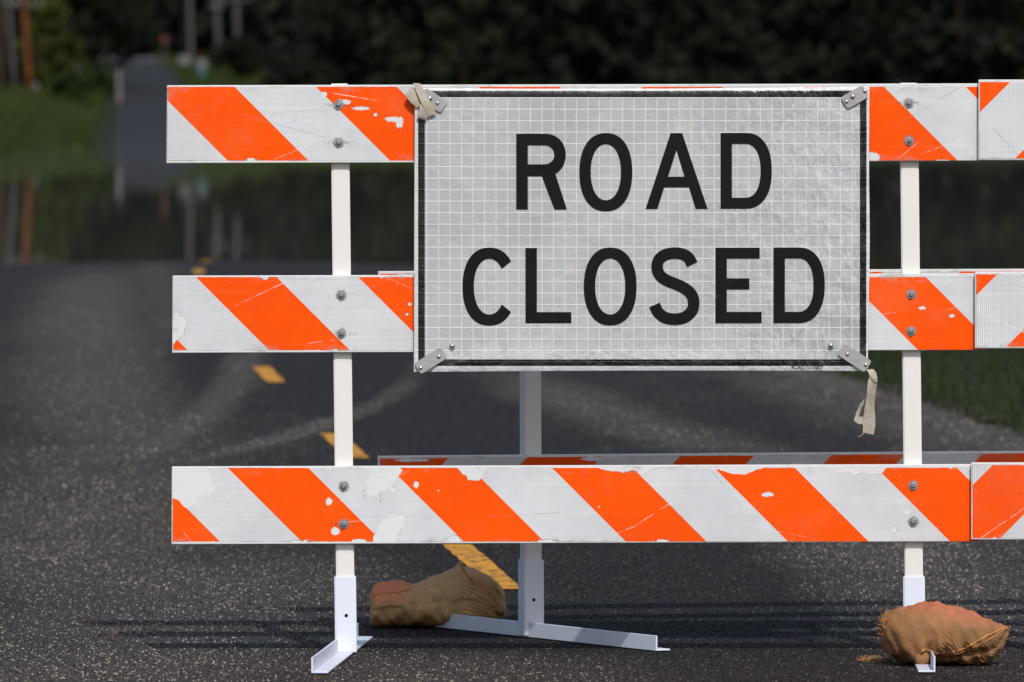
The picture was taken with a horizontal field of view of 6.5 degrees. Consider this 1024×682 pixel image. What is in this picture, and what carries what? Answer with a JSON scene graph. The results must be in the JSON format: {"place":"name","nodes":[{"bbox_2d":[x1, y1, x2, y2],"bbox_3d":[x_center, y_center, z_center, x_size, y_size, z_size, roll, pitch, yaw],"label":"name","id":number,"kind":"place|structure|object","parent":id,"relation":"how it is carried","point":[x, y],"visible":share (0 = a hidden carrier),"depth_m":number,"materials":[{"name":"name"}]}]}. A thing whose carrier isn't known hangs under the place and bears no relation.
{"place":"outdoors","nodes":[
{"label":"outdoors","id":0,"kind":"place"},
{"bbox_2d":[100,57,168,61],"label":"cross road","id":1,"kind":"structure","parent":0,"point":[145,59],"depth_m":684.03,"materials":[{"name":"grey asphalt"}]},
{"bbox_2d":[108,62,176,147],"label":"road","id":2,"kind":"structure","parent":0,"point":[141,116],"depth_m":433.49,"materials":[{"name":"grey asphalt"}]},
{"bbox_2d":[0,260,1023,681],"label":"road","id":3,"kind":"structure","parent":0,"point":[130,284],"depth_m":36.33,"materials":[{"name":"grey asphalt"}]},
{"bbox_2d":[193,269,203,272],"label":"dash","id":4,"kind":"object","parent":3,"relation":"on","point":[198,270],"visible":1,"depth_m":77.65,"materials":[{"name":"yellow paint"}]},
{"bbox_2d":[253,366,283,381],"bbox_3d":[-1.303,0.176,48.022,0.102,0.001,2.709,0,2,-3],"label":"dash","id":5,"kind":"object","parent":3,"relation":"on","point":[268,374],"visible":1,"depth_m":47.92,"materials":[{"name":"yellow paint"}]},
{"bbox_2d":[320,433,367,457],"bbox_3d":[-0.716,0.442,38.176,0.100,0.001,2.711,0,2,-4],"label":"dash","id":6,"kind":"object","parent":3,"relation":"on","point":[357,451],"visible":0.49,"depth_m":37.90,"materials":[{"name":"yellow paint"}]},
{"bbox_2d":[370,562,505,626],"bbox_3d":[-0.206,0.704,25.112,0.380,0.187,0.328,0,2,0],"label":"sandbag","id":7,"kind":"object","parent":3,"relation":"on","point":[459,588],"visible":0.95,"depth_m":24.98,"materials":[{"name":"fabric"}]},
{"bbox_2d":[443,544,517,588],"bbox_3d":[-0.098,0.708,28.329,0.101,0.001,2.711,0,2,-4],"label":"dash","id":8,"kind":"object","parent":3,"relation":"on","point":[469,555],"visible":0.81,"depth_m":28.50,"materials":[{"name":"yellow paint"}]},
{"bbox_2d":[0,499,1023,681],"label":"aggregate","id":9,"kind":"object","parent":3,"relation":"on","point":[84,612],"visible":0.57,"depth_m":26.09,"materials":[{"name":"grey asphalt"}]},
{"bbox_2d":[166,83,984,672],"bbox_3d":[0.170,0.075,23.755,2.170,1.514,1.513,0,2,0],"label":"barricade","id":10,"kind":"object","parent":3,"relation":"on","point":[344,505],"visible":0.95,"depth_m":23.80,"materials":[{"name":"white paint"}]},
{"bbox_2d":[406,83,877,436],"bbox_3d":[0.343,-0.214,23.759,1.248,0.936,0.023,0,2,0],"label":"road closed sign","id":11,"kind":"object","parent":10,"relation":"attached to","point":[726,229],"visible":1,"depth_m":23.76,"materials":[{"name":"metal"}]},
{"bbox_2d":[378,269,1023,650],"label":"barricade","id":12,"kind":"object","parent":3,"relation":"on","point":[529,622],"visible":0.1,"depth_m":24.58,"materials":[{"name":"white paint"}]},
{"bbox_2d":[875,601,1008,665],"bbox_3d":[1.119,0.763,23.459,0.351,0.166,0.344,0,2,0],"label":"sandbag","id":13,"kind":"object","parent":3,"relation":"on","point":[917,633],"visible":1,"depth_m":23.33,"materials":[{"name":"fabric"}]},
{"bbox_2d":[971,80,1023,538],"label":"barricade","id":14,"kind":"object","parent":3,"relation":"on","point":[997,500],"visible":1,"depth_m":23.76,"materials":[{"name":"white paint"}]},
{"bbox_2d":[0,147,1023,268],"bbox_3d":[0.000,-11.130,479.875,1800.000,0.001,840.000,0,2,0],"label":"water","id":15,"kind":"structure","parent":0,"point":[92,204],"depth_m":146.47,"materials":[{"name":"grey liquid"}]},
{"bbox_2d":[1,58,1023,425],"bbox_3d":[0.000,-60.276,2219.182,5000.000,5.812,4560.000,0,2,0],"label":"ground","id":16,"kind":"structure","parent":0,"point":[105,134],"depth_m":51.43,"materials":[{"name":"green plant"}]},
{"bbox_2d":[2,0,20,85],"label":"utility pole","id":17,"kind":"object","parent":16,"relation":"on","point":[11,48],"visible":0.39,"depth_m":489.63,"materials":[{"name":"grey wood"}]},
{"bbox_2d":[6,0,41,88],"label":"utility pole","id":18,"kind":"object","parent":16,"relation":"on","point":[27,58],"visible":0.94,"depth_m":468.62,"materials":[{"name":"brown wood"}]},
{"bbox_2d":[16,0,85,84],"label":"shrub","id":19,"kind":"object","parent":16,"relation":"on","point":[48,14],"visible":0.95,"depth_m":479.39,"materials":[{"name":"green plant"}]},
{"bbox_2d":[0,81,107,156],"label":"grass","id":20,"kind":"structure","parent":16,"relation":"on","point":[73,123],"depth_m":367.23,"materials":[{"name":"green plant"}]},
{"bbox_2d":[46,67,97,104],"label":"shrub","id":21,"kind":"object","parent":16,"relation":"on","point":[73,83],"visible":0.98,"depth_m":439.48,"materials":[{"name":"green plant"}]},
{"bbox_2d":[77,60,122,96],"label":"shrub","id":22,"kind":"object","parent":16,"relation":"on","point":[98,72],"visible":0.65,"depth_m":474.64,"materials":[{"name":"green plant"}]},
{"bbox_2d":[63,0,161,73],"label":"tree","id":23,"kind":"object","parent":16,"relation":"on","point":[101,11],"visible":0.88,"depth_m":504.63,"materials":[{"name":"green plant"}]},
{"bbox_2d":[117,70,121,102],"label":"marker post","id":24,"kind":"object","parent":16,"relation":"on","point":[119,86],"visible":0.77,"depth_m":449.77,"materials":[{"name":"grey"}]},
{"bbox_2d":[161,35,167,65],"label":"road sign","id":25,"kind":"object","parent":16,"relation":"on","point":[164,38],"visible":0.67,"depth_m":639.60,"materials":[{"name":"red metal"}]},
{"bbox_2d":[179,55,189,68],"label":"mailbox","id":26,"kind":"object","parent":16,"relation":"on","point":[184,59],"visible":0.86,"depth_m":599.21,"materials":[{"name":"grey metal"}]},
{"bbox_2d":[187,0,193,65],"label":"utility pole","id":27,"kind":"object","parent":16,"relation":"on","point":[190,30],"visible":0.75,"depth_m":639.49,"materials":[{"name":"grey wood"}]},
{"bbox_2d":[197,60,206,78],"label":"wheelie bin","id":28,"kind":"object","parent":16,"relation":"on","point":[201,67],"visible":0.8,"depth_m":559.43,"materials":[{"name":"teal plastic"}]},
{"bbox_2d":[209,0,223,50],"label":"utility pole","id":29,"kind":"object","parent":16,"relation":"on","point":[216,7],"visible":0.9,"depth_m":649.46,"materials":[{"name":"grey wood"}]},
{"bbox_2d":[193,52,268,57],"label":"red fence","id":30,"kind":"object","parent":16,"relation":"on","point":[199,54],"visible":0.02,"depth_m":699.55,"materials":[{"name":"red"}]},
{"bbox_2d":[152,52,316,84],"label":"grass","id":31,"kind":"structure","parent":16,"relation":"on","point":[214,77],"depth_m":569.35,"materials":[{"name":"green plant"}]},
{"bbox_2d":[221,0,249,35],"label":"utility pole","id":32,"kind":"object","parent":16,"relation":"on","point":[236,19],"visible":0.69,"depth_m":659.44,"materials":[{"name":"grey wood"}]},
{"bbox_2d":[201,33,276,78],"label":"shrub","id":33,"kind":"object","parent":16,"relation":"on","point":[239,50],"visible":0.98,"depth_m":559.37,"materials":[{"name":"green plant"}]},
{"bbox_2d":[258,46,343,84],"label":"shrub","id":34,"kind":"object","parent":16,"relation":"on","point":[302,67],"visible":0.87,"depth_m":429.12,"materials":[{"name":"green plant"}]},
{"bbox_2d":[377,49,443,84],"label":"shrub","id":35,"kind":"object","parent":16,"relation":"on","point":[411,68],"visible":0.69,"depth_m":424.28,"materials":[{"name":"green plant"}]},
{"bbox_2d":[425,0,509,84],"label":"tree","id":36,"kind":"object","parent":16,"relation":"on","point":[465,39],"visible":0.98,"depth_m":423.67,"materials":[{"name":"green plant"}]},
{"bbox_2d":[2,0,1023,85],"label":"wood","id":37,"kind":"object","parent":16,"relation":"on","point":[364,42],"visible":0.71,"depth_m":435.33,"materials":[{"name":"green plant"}]},
{"bbox_2d":[996,0,1023,79],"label":"tree","id":38,"kind":"object","parent":16,"relation":"on","point":[1012,40],"visible":0.99,"depth_m":423.70,"materials":[{"name":"green plant"}]},
{"bbox_2d":[857,655,884,662],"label":"spilled sand","id":39,"kind":"structure","parent":0,"point":[863,659],"depth_m":23.65,"materials":[{"name":"beige sand"}]},
{"bbox_2d":[767,371,1023,450],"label":"shoulder","id":40,"kind":"object","parent":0,"point":[927,415],"visible":0.17,"depth_m":42.54},
{"bbox_2d":[827,261,1023,435],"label":"grass","id":41,"kind":"structure","parent":40,"relation":"on","point":[933,384],"depth_m":46.37,"materials":[{"name":"green plant"}]}
]}

